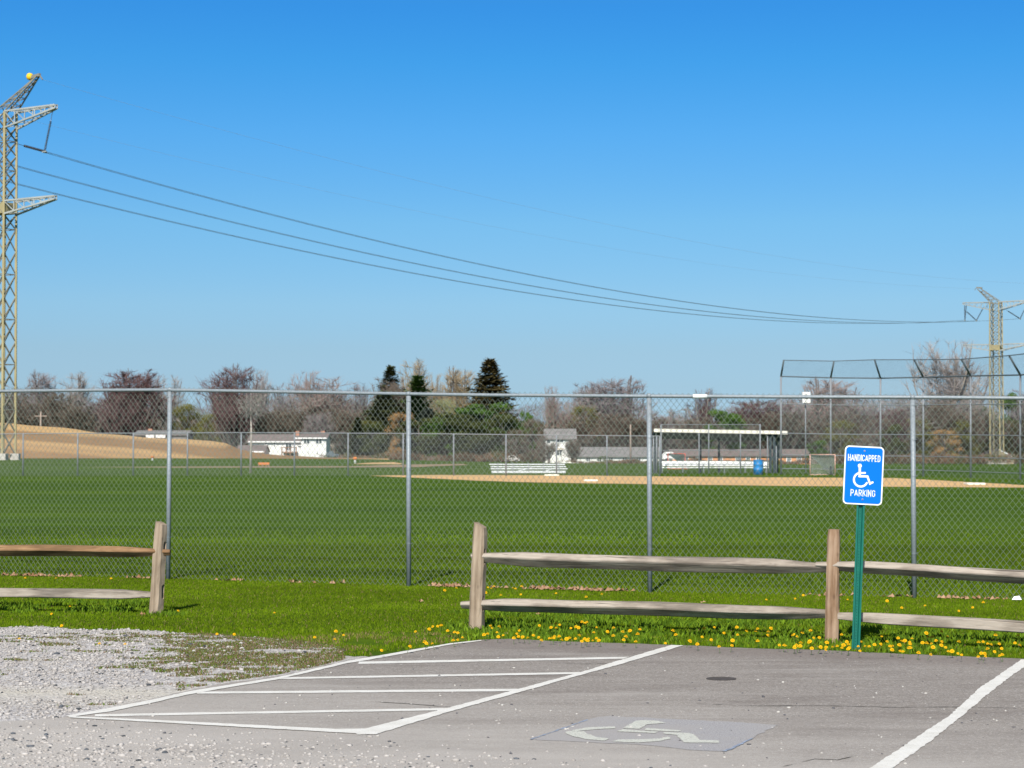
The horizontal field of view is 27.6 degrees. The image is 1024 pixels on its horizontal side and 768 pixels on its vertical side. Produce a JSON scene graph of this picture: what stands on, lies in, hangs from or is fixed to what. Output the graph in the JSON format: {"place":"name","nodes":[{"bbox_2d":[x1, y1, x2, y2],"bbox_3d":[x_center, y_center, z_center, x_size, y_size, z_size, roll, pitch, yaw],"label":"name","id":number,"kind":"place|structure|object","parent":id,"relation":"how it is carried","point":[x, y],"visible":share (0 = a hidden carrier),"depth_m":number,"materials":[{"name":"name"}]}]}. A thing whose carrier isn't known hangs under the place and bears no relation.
{"place":"outdoors","nodes":[
{"label":"outdoors","id":0,"kind":"place"},
{"bbox_2d":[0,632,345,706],"bbox_3d":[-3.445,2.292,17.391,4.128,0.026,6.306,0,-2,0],"label":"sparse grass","id":1,"kind":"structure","parent":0,"point":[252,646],"depth_m":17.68,"materials":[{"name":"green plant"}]},
{"bbox_2d":[0,423,389,459],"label":"soil hill","id":2,"kind":"structure","parent":0,"point":[202,454],"depth_m":326.32,"materials":[{"name":"beige soil"}]},
{"bbox_2d":[151,464,465,467],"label":"dirt path","id":3,"kind":"structure","parent":0,"point":[420,465],"depth_m":169.37,"materials":[{"name":"beige soil"}]},
{"bbox_2d":[0,625,708,767],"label":"gravel lot","id":4,"kind":"structure","parent":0,"point":[154,691],"depth_m":16.06,"materials":[{"name":"grey gravel"}]},
{"bbox_2d":[0,639,1023,767],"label":"asphalt","id":5,"kind":"structure","parent":0,"point":[892,711],"depth_m":13.93,"materials":[{"name":"grey asphalt"}]},
{"bbox_2d":[67,640,682,734],"bbox_3d":[-0.707,2.255,16.101,2.270,0.002,6.238,-1,-2,23],"label":"parking bay marking","id":6,"kind":"object","parent":5,"relation":"on","point":[377,729],"visible":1,"depth_m":15.02,"materials":[{"name":"paint"}]},
{"bbox_2d":[105,648,1022,765],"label":"stray pebbles","id":7,"kind":"object","parent":5,"relation":"on","point":[763,696],"visible":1,"depth_m":13.52,"materials":[{"name":"stone"}]},
{"bbox_2d":[531,716,775,750],"bbox_3d":[0.921,2.165,12.967,1.265,0.003,1.289,-1,-2,23],"label":"painted wheelchair symbol","id":8,"kind":"object","parent":5,"relation":"on","point":[711,735],"visible":1,"depth_m":12.95,"materials":[{"name":"grey paint"}]},
{"bbox_2d":[870,659,1023,767],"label":"bay line marking","id":9,"kind":"object","parent":5,"relation":"on","point":[895,758],"visible":1,"depth_m":13.35,"materials":[{"name":"paint"}]},
{"bbox_2d":[0,453,1023,658],"bbox_3d":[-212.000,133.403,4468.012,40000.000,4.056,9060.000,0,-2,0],"label":"grass field","id":10,"kind":"structure","parent":0,"point":[135,497],"depth_m":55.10,"materials":[{"name":"green plant"}]},
{"bbox_2d":[0,401,44,425],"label":"tree","id":11,"kind":"object","parent":10,"relation":"on","point":[21,405],"visible":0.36,"depth_m":449.79,"materials":[{"name":"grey plant"}]},
{"bbox_2d":[0,73,57,459],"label":"transmission tower","id":12,"kind":"structure","parent":10,"relation":"on","point":[7,207],"depth_m":239.64,"materials":[{"name":"grey metal"}]},
{"bbox_2d":[2,162,976,322],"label":"conductor","id":13,"kind":"object","parent":12,"relation":"hanging from","point":[407,261],"visible":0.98,"depth_m":309.02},
{"bbox_2d":[48,152,1010,321],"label":"conductor","id":14,"kind":"object","parent":12,"relation":"attached to","point":[446,256],"visible":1,"depth_m":298.11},
{"bbox_2d":[19,368,58,425],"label":"tree","id":15,"kind":"object","parent":10,"relation":"on","point":[46,383],"visible":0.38,"depth_m":473.88,"materials":[{"name":"grey plant"}]},
{"bbox_2d":[33,392,76,426],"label":"tree","id":16,"kind":"object","parent":10,"relation":"on","point":[48,407],"visible":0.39,"depth_m":458.06,"materials":[{"name":"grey plant"}]},
{"bbox_2d":[45,403,104,432],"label":"tree","id":17,"kind":"object","parent":10,"relation":"on","point":[73,420],"visible":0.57,"depth_m":442.02,"materials":[{"name":"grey plant"}]},
{"bbox_2d":[56,370,94,411],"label":"tree","id":18,"kind":"object","parent":10,"relation":"on","point":[81,385],"visible":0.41,"depth_m":468.49,"materials":[{"name":"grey plant"}]},
{"bbox_2d":[0,521,170,613],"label":"split rail fence","id":19,"kind":"object","parent":10,"relation":"on","point":[158,552],"visible":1,"depth_m":22.17,"materials":[{"name":"brown wood"}]},
{"bbox_2d":[89,392,145,435],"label":"tree","id":20,"kind":"object","parent":10,"relation":"on","point":[125,428],"visible":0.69,"depth_m":423.07,"materials":[{"name":"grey plant"}]},
{"bbox_2d":[89,368,175,435],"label":"tree","id":21,"kind":"object","parent":10,"relation":"on","point":[127,383],"visible":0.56,"depth_m":427.19,"materials":[{"name":"brown plant"}]},
{"bbox_2d":[134,429,195,439],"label":"hilltop house","id":22,"kind":"structure","parent":10,"relation":"on","point":[149,431],"depth_m":400.55,"materials":[{"name":"grey"}]},
{"bbox_2d":[153,374,188,429],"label":"tree","id":23,"kind":"object","parent":10,"relation":"on","point":[175,403],"visible":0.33,"depth_m":479.55,"materials":[{"name":"grey plant"}]},
{"bbox_2d":[172,403,203,439],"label":"tree","id":24,"kind":"object","parent":10,"relation":"on","point":[180,412],"visible":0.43,"depth_m":439.12,"materials":[{"name":"green plant"}]},
{"bbox_2d":[193,363,266,446],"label":"tree","id":25,"kind":"object","parent":10,"relation":"on","point":[224,380],"visible":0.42,"depth_m":439.88,"materials":[{"name":"brown plant"}]},
{"bbox_2d":[213,385,261,446],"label":"tree","id":26,"kind":"object","parent":10,"relation":"on","point":[237,421],"visible":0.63,"depth_m":432.92,"materials":[{"name":"brown plant"}]},
{"bbox_2d":[236,389,270,472],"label":"sapling","id":27,"kind":"object","parent":10,"relation":"on","point":[257,397],"visible":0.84,"depth_m":130.69,"materials":[{"name":"brown plant"}]},
{"bbox_2d":[252,370,272,428],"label":"tree","id":28,"kind":"object","parent":10,"relation":"on","point":[263,384],"visible":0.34,"depth_m":489.08,"materials":[{"name":"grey plant"}]},
{"bbox_2d":[252,410,297,433],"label":"tree","id":29,"kind":"object","parent":10,"relation":"on","point":[270,423],"visible":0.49,"depth_m":449.02,"materials":[{"name":"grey plant"}]},
{"bbox_2d":[259,383,304,417],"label":"tree","id":30,"kind":"object","parent":10,"relation":"on","point":[280,402],"visible":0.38,"depth_m":484.77,"materials":[{"name":"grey plant"}]},
{"bbox_2d":[247,431,331,456],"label":"split level house","id":31,"kind":"structure","parent":10,"relation":"on","point":[309,446],"depth_m":409.73,"materials":[{"name":"white"}]},
{"bbox_2d":[262,404,330,433],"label":"tree","id":32,"kind":"object","parent":10,"relation":"on","point":[297,427],"visible":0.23,"depth_m":467.60,"materials":[{"name":"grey plant"}]},
{"bbox_2d":[288,370,329,413],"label":"tree","id":33,"kind":"object","parent":10,"relation":"on","point":[308,387],"visible":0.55,"depth_m":479.01,"materials":[{"name":"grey plant"}]},
{"bbox_2d":[301,412,345,447],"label":"tree","id":34,"kind":"object","parent":10,"relation":"on","point":[319,425],"visible":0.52,"depth_m":445.97,"materials":[{"name":"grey plant"}]},
{"bbox_2d":[0,432,660,475],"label":"chain link fence","id":35,"kind":"object","parent":10,"relation":"on","point":[348,447],"visible":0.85,"depth_m":119.97,"materials":[{"name":"metal"}]},
{"bbox_2d":[301,376,363,452],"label":"tree","id":36,"kind":"object","parent":10,"relation":"on","point":[324,406],"visible":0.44,"depth_m":474.53,"materials":[{"name":"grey plant"}]},
{"bbox_2d":[316,407,369,453],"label":"tree","id":37,"kind":"object","parent":10,"relation":"on","point":[342,425],"visible":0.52,"depth_m":462.77,"materials":[{"name":"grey plant"}]},
{"bbox_2d":[346,418,367,455],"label":"spruce tree","id":38,"kind":"object","parent":10,"relation":"on","point":[356,424],"visible":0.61,"depth_m":424.19,"materials":[{"name":"green plant"}]},
{"bbox_2d":[342,382,372,424],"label":"tree","id":39,"kind":"object","parent":10,"relation":"on","point":[358,403],"visible":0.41,"depth_m":478.83,"materials":[{"name":"grey plant"}]},
{"bbox_2d":[355,422,389,454],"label":"pine tree","id":40,"kind":"object","parent":10,"relation":"on","point":[375,436],"visible":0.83,"depth_m":420.08,"materials":[{"name":"green plant"}]},
{"bbox_2d":[346,390,401,453],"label":"spruce tree","id":41,"kind":"object","parent":10,"relation":"on","point":[386,407],"visible":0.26,"depth_m":438.58,"materials":[{"name":"green plant"}]},
{"bbox_2d":[357,377,406,417],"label":"tree","id":42,"kind":"object","parent":10,"relation":"on","point":[393,387],"visible":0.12,"depth_m":450.32,"materials":[{"name":"grey plant"}]},
{"bbox_2d":[362,365,405,419],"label":"spruce tree","id":43,"kind":"object","parent":10,"relation":"on","point":[391,373],"visible":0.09,"depth_m":454.71,"materials":[{"name":"green plant"}]},
{"bbox_2d":[377,406,405,459],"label":"spruce tree","id":44,"kind":"object","parent":10,"relation":"on","point":[400,409],"visible":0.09,"depth_m":434.94,"materials":[{"name":"brown plant"}]},
{"bbox_2d":[384,412,417,459],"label":"tree","id":45,"kind":"object","parent":10,"relation":"on","point":[393,448],"visible":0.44,"depth_m":419.58,"materials":[{"name":"brown plant"}]},
{"bbox_2d":[397,359,434,402],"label":"tree","id":46,"kind":"object","parent":10,"relation":"on","point":[419,366],"visible":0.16,"depth_m":478.79,"materials":[{"name":"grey plant"}]},
{"bbox_2d":[395,417,439,460],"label":"pine tree","id":47,"kind":"object","parent":10,"relation":"on","point":[415,423],"visible":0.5,"depth_m":416.41,"materials":[{"name":"green plant"}]},
{"bbox_2d":[399,374,437,460],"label":"spruce tree","id":48,"kind":"object","parent":10,"relation":"on","point":[416,383],"visible":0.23,"depth_m":448.93,"materials":[{"name":"green plant"}]},
{"bbox_2d":[421,373,446,412],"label":"tree","id":49,"kind":"object","parent":10,"relation":"on","point":[436,388],"visible":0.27,"depth_m":469.55,"materials":[{"name":"grey plant"}]},
{"bbox_2d":[418,416,462,457],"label":"pine tree","id":50,"kind":"object","parent":10,"relation":"on","point":[437,436],"visible":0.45,"depth_m":416.29,"materials":[{"name":"green plant"}]},
{"bbox_2d":[413,412,493,460],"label":"pine tree","id":51,"kind":"object","parent":10,"relation":"on","point":[465,420],"visible":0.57,"depth_m":415.25,"materials":[{"name":"green plant"}]},
{"bbox_2d":[428,366,483,413],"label":"tree","id":52,"kind":"object","parent":10,"relation":"on","point":[453,383],"visible":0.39,"depth_m":478.17,"materials":[{"name":"grey plant"}]},
{"bbox_2d":[445,421,499,461],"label":"pine tree","id":53,"kind":"object","parent":10,"relation":"on","point":[475,428],"visible":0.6,"depth_m":413.65,"materials":[{"name":"green plant"}]},
{"bbox_2d":[446,402,525,461],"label":"pine tree","id":54,"kind":"object","parent":10,"relation":"on","point":[478,409],"visible":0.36,"depth_m":422.40,"materials":[{"name":"green plant"}]},
{"bbox_2d":[459,357,524,461],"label":"spruce tree","id":55,"kind":"object","parent":10,"relation":"on","point":[489,367],"visible":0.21,"depth_m":438.81,"materials":[{"name":"green plant"}]},
{"bbox_2d":[483,413,525,461],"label":"pine tree","id":56,"kind":"object","parent":10,"relation":"on","point":[501,420],"visible":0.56,"depth_m":419.20,"materials":[{"name":"green plant"}]},
{"bbox_2d":[2,572,1007,613],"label":"fallen leaves","id":57,"kind":"object","parent":10,"relation":"on","point":[435,584],"visible":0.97,"depth_m":25.69,"materials":[{"name":"brown plant"}]},
{"bbox_2d":[0,389,1022,463],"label":"distant wood","id":58,"kind":"object","parent":10,"relation":"on","point":[536,411],"visible":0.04,"depth_m":590.14,"materials":[{"name":"brown plant"}]},
{"bbox_2d":[0,387,1023,598],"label":"chain link fence","id":59,"kind":"object","parent":10,"relation":"on","point":[649,397],"visible":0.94,"depth_m":25.98,"materials":[{"name":"metal"}]},
{"bbox_2d":[0,571,1023,657],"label":"grass","id":60,"kind":"structure","parent":10,"relation":"on","point":[311,632],"depth_m":22.92,"materials":[{"name":"green plant"}]},
{"bbox_2d":[0,412,1023,463],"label":"undergrowth","id":61,"kind":"object","parent":10,"relation":"on","point":[545,427],"visible":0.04,"depth_m":530.95,"materials":[{"name":"brown plant"}]},
{"bbox_2d":[0,598,1023,655],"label":"weeds","id":62,"kind":"object","parent":10,"relation":"on","point":[906,634],"visible":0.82,"depth_m":19.94,"materials":[{"name":"green plant"}]},
{"bbox_2d":[489,463,567,472],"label":"bleacher","id":63,"kind":"object","parent":10,"relation":"on","point":[528,466],"visible":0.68,"depth_m":131.58,"materials":[{"name":"metal"}]},
{"bbox_2d":[519,418,545,462],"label":"tree","id":64,"kind":"object","parent":10,"relation":"on","point":[530,425],"visible":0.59,"depth_m":429.49,"materials":[{"name":"grey plant"}]},
{"bbox_2d":[541,385,562,428],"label":"tree","id":65,"kind":"object","parent":10,"relation":"on","point":[549,414],"visible":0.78,"depth_m":468.57,"materials":[{"name":"beige plant"}]},
{"bbox_2d":[543,429,576,462],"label":"two storey house","id":66,"kind":"structure","parent":10,"relation":"on","point":[552,432],"depth_m":430.12,"materials":[{"name":"white"}]},
{"bbox_2d":[540,401,583,428],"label":"tree","id":67,"kind":"object","parent":10,"relation":"on","point":[564,417],"visible":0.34,"depth_m":468.37,"materials":[{"name":"grey plant"}]},
{"bbox_2d":[557,420,598,446],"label":"tree","id":68,"kind":"object","parent":10,"relation":"on","point":[583,429],"visible":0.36,"depth_m":443.59,"materials":[{"name":"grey plant"}]},
{"bbox_2d":[577,411,637,446],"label":"tree","id":69,"kind":"object","parent":10,"relation":"on","point":[593,437],"visible":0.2,"depth_m":454.00,"materials":[{"name":"brown plant"}]},
{"bbox_2d":[571,375,659,432],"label":"tree","id":70,"kind":"object","parent":10,"relation":"on","point":[620,390],"visible":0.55,"depth_m":473.77,"materials":[{"name":"brown plant"}]},
{"bbox_2d":[575,447,658,463],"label":"long ranch house","id":71,"kind":"structure","parent":10,"relation":"on","point":[622,452],"depth_m":428.06,"materials":[{"name":"white"}]},
{"bbox_2d":[595,415,645,446],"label":"tree","id":72,"kind":"object","parent":10,"relation":"on","point":[616,430],"visible":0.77,"depth_m":445.75,"materials":[{"name":"brown plant"}]},
{"bbox_2d":[622,416,669,446],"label":"tree","id":73,"kind":"object","parent":10,"relation":"on","point":[645,431],"visible":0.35,"depth_m":448.07,"materials":[{"name":"brown plant"}]},
{"bbox_2d":[308,450,1023,463],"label":"hedge brush","id":74,"kind":"object","parent":10,"relation":"on","point":[888,460],"visible":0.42,"depth_m":398.87,"materials":[{"name":"plant"}]},
{"bbox_2d":[671,416,717,448],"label":"tree","id":75,"kind":"object","parent":10,"relation":"on","point":[691,445],"visible":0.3,"depth_m":450.00,"materials":[{"name":"brown plant"}]},
{"bbox_2d":[683,388,719,442],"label":"tree","id":76,"kind":"object","parent":10,"relation":"on","point":[700,411],"visible":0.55,"depth_m":469.38,"materials":[{"name":"brown plant"}]},
{"bbox_2d":[384,475,1023,487],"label":"infield","id":77,"kind":"object","parent":10,"relation":"in","point":[757,481],"visible":0.81,"depth_m":103.61,"materials":[{"name":"beige soil"}]},
{"bbox_2d":[658,461,768,472],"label":"team bench","id":78,"kind":"object","parent":10,"relation":"on","point":[735,463],"visible":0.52,"depth_m":132.81,"materials":[{"name":"white paint"}]},
{"bbox_2d":[653,424,776,472],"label":"dugout screen fence","id":79,"kind":"object","parent":10,"relation":"on","point":[708,450],"visible":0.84,"depth_m":129.76,"materials":[{"name":"metal"}]},
{"bbox_2d":[652,429,787,472],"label":"dugout","id":80,"kind":"object","parent":10,"relation":"on","point":[719,437],"visible":0.56,"depth_m":131.09,"materials":[{"name":"paint"}]},
{"bbox_2d":[702,408,746,448],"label":"pine tree","id":81,"kind":"object","parent":10,"relation":"on","point":[727,420],"visible":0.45,"depth_m":444.10,"materials":[{"name":"green plant"}]},
{"bbox_2d":[668,449,809,463],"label":"brick row building","id":82,"kind":"structure","parent":10,"relation":"on","point":[754,454],"depth_m":440.28,"materials":[{"name":"brown"}]},
{"bbox_2d":[460,522,1023,643],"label":"split rail fence","id":83,"kind":"object","parent":10,"relation":"on","point":[477,605],"visible":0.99,"depth_m":19.24,"materials":[{"name":"brown wood"}]},
{"bbox_2d":[720,416,768,448],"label":"tree","id":84,"kind":"object","parent":10,"relation":"on","point":[751,443],"visible":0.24,"depth_m":452.32,"materials":[{"name":"brown plant"}]},
{"bbox_2d":[725,398,795,448],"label":"tree","id":85,"kind":"object","parent":10,"relation":"on","point":[755,412],"visible":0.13,"depth_m":468.29,"materials":[{"name":"brown plant"}]},
{"bbox_2d":[747,410,822,448],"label":"tree","id":86,"kind":"object","parent":10,"relation":"on","point":[775,427],"visible":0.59,"depth_m":448.05,"materials":[{"name":"brown plant"}]},
{"bbox_2d":[782,417,839,458],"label":"tree","id":87,"kind":"object","parent":10,"relation":"on","point":[815,429],"visible":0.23,"depth_m":453.20,"materials":[{"name":"brown plant"}]},
{"bbox_2d":[791,376,869,463],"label":"tree","id":88,"kind":"object","parent":10,"relation":"on","point":[835,390],"visible":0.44,"depth_m":473.84,"materials":[{"name":"brown plant"}]},
{"bbox_2d":[820,419,860,463],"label":"tree","id":89,"kind":"object","parent":10,"relation":"on","point":[839,438],"visible":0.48,"depth_m":444.36,"materials":[{"name":"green plant"}]},
{"bbox_2d":[823,412,871,463],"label":"tree","id":90,"kind":"object","parent":10,"relation":"on","point":[860,428],"visible":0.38,"depth_m":459.15,"materials":[{"name":"brown plant"}]},
{"bbox_2d":[843,445,883,649],"bbox_3d":[3.050,1.487,18.238,0.348,1.887,0.044,2,-2,0],"label":"handicapped parking sign","id":91,"kind":"object","parent":10,"relation":"on","point":[863,477],"visible":1,"depth_m":18.24,"materials":[{"name":"metal"}]},
{"bbox_2d":[858,417,898,455],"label":"tree","id":92,"kind":"object","parent":10,"relation":"on","point":[874,428],"visible":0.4,"depth_m":449.40,"materials":[{"name":"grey plant"}]},
{"bbox_2d":[873,407,908,454],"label":"tree","id":93,"kind":"object","parent":10,"relation":"on","point":[895,416],"visible":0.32,"depth_m":469.62,"materials":[{"name":"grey plant"}]},
{"bbox_2d":[877,423,904,463],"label":"tree","id":94,"kind":"object","parent":10,"relation":"on","point":[898,444],"visible":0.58,"depth_m":444.10,"materials":[{"name":"green plant"}]},
{"bbox_2d":[780,353,1023,479],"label":"baseball backstop","id":95,"kind":"object","parent":10,"relation":"on","point":[1019,374],"visible":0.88,"depth_m":118.46,"materials":[{"name":"metal"}]},
{"bbox_2d":[873,399,943,463],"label":"tree","id":96,"kind":"object","parent":10,"relation":"on","point":[916,416],"visible":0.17,"depth_m":489.68,"materials":[{"name":"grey plant"}]},
{"bbox_2d":[893,417,936,461],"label":"tree","id":97,"kind":"object","parent":10,"relation":"on","point":[919,436],"visible":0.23,"depth_m":479.42,"materials":[{"name":"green plant"}]},
{"bbox_2d":[894,402,955,461],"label":"tree","id":98,"kind":"object","parent":10,"relation":"on","point":[934,416],"visible":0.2,"depth_m":499.73,"materials":[{"name":"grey plant"}]},
{"bbox_2d":[927,428,963,463],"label":"tree","id":99,"kind":"object","parent":10,"relation":"on","point":[944,445],"visible":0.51,"depth_m":469.70,"materials":[{"name":"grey plant"}]},
{"bbox_2d":[902,336,992,411],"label":"tree","id":100,"kind":"object","parent":10,"relation":"on","point":[959,390],"visible":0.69,"depth_m":559.25,"materials":[{"name":"brown plant"}]},
{"bbox_2d":[939,419,986,463],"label":"tree","id":101,"kind":"object","parent":10,"relation":"on","point":[964,426],"visible":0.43,"depth_m":497.91,"materials":[{"name":"plant"}]},
{"bbox_2d":[942,408,996,463],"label":"tree","id":102,"kind":"object","parent":10,"relation":"on","point":[965,416],"visible":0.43,"depth_m":502.17,"materials":[{"name":"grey plant"}]},
{"bbox_2d":[946,390,1000,463],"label":"tree","id":103,"kind":"object","parent":10,"relation":"on","point":[981,407],"visible":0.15,"depth_m":542.26,"materials":[{"name":"brown plant"}]},
{"bbox_2d":[962,287,1023,463],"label":"transmission tower","id":104,"kind":"structure","parent":10,"relation":"on","point":[995,347],"depth_m":500.13,"materials":[{"name":"grey metal"}]},
{"bbox_2d":[1,179,960,323],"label":"conductor","id":105,"kind":"object","parent":104,"relation":"attached to","point":[432,276],"visible":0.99,"depth_m":320.72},
{"bbox_2d":[0,0,1023,445],"label":"sky","id":106,"kind":"structure","parent":0,"point":[887,136],"materials":[{"name":"blue"}]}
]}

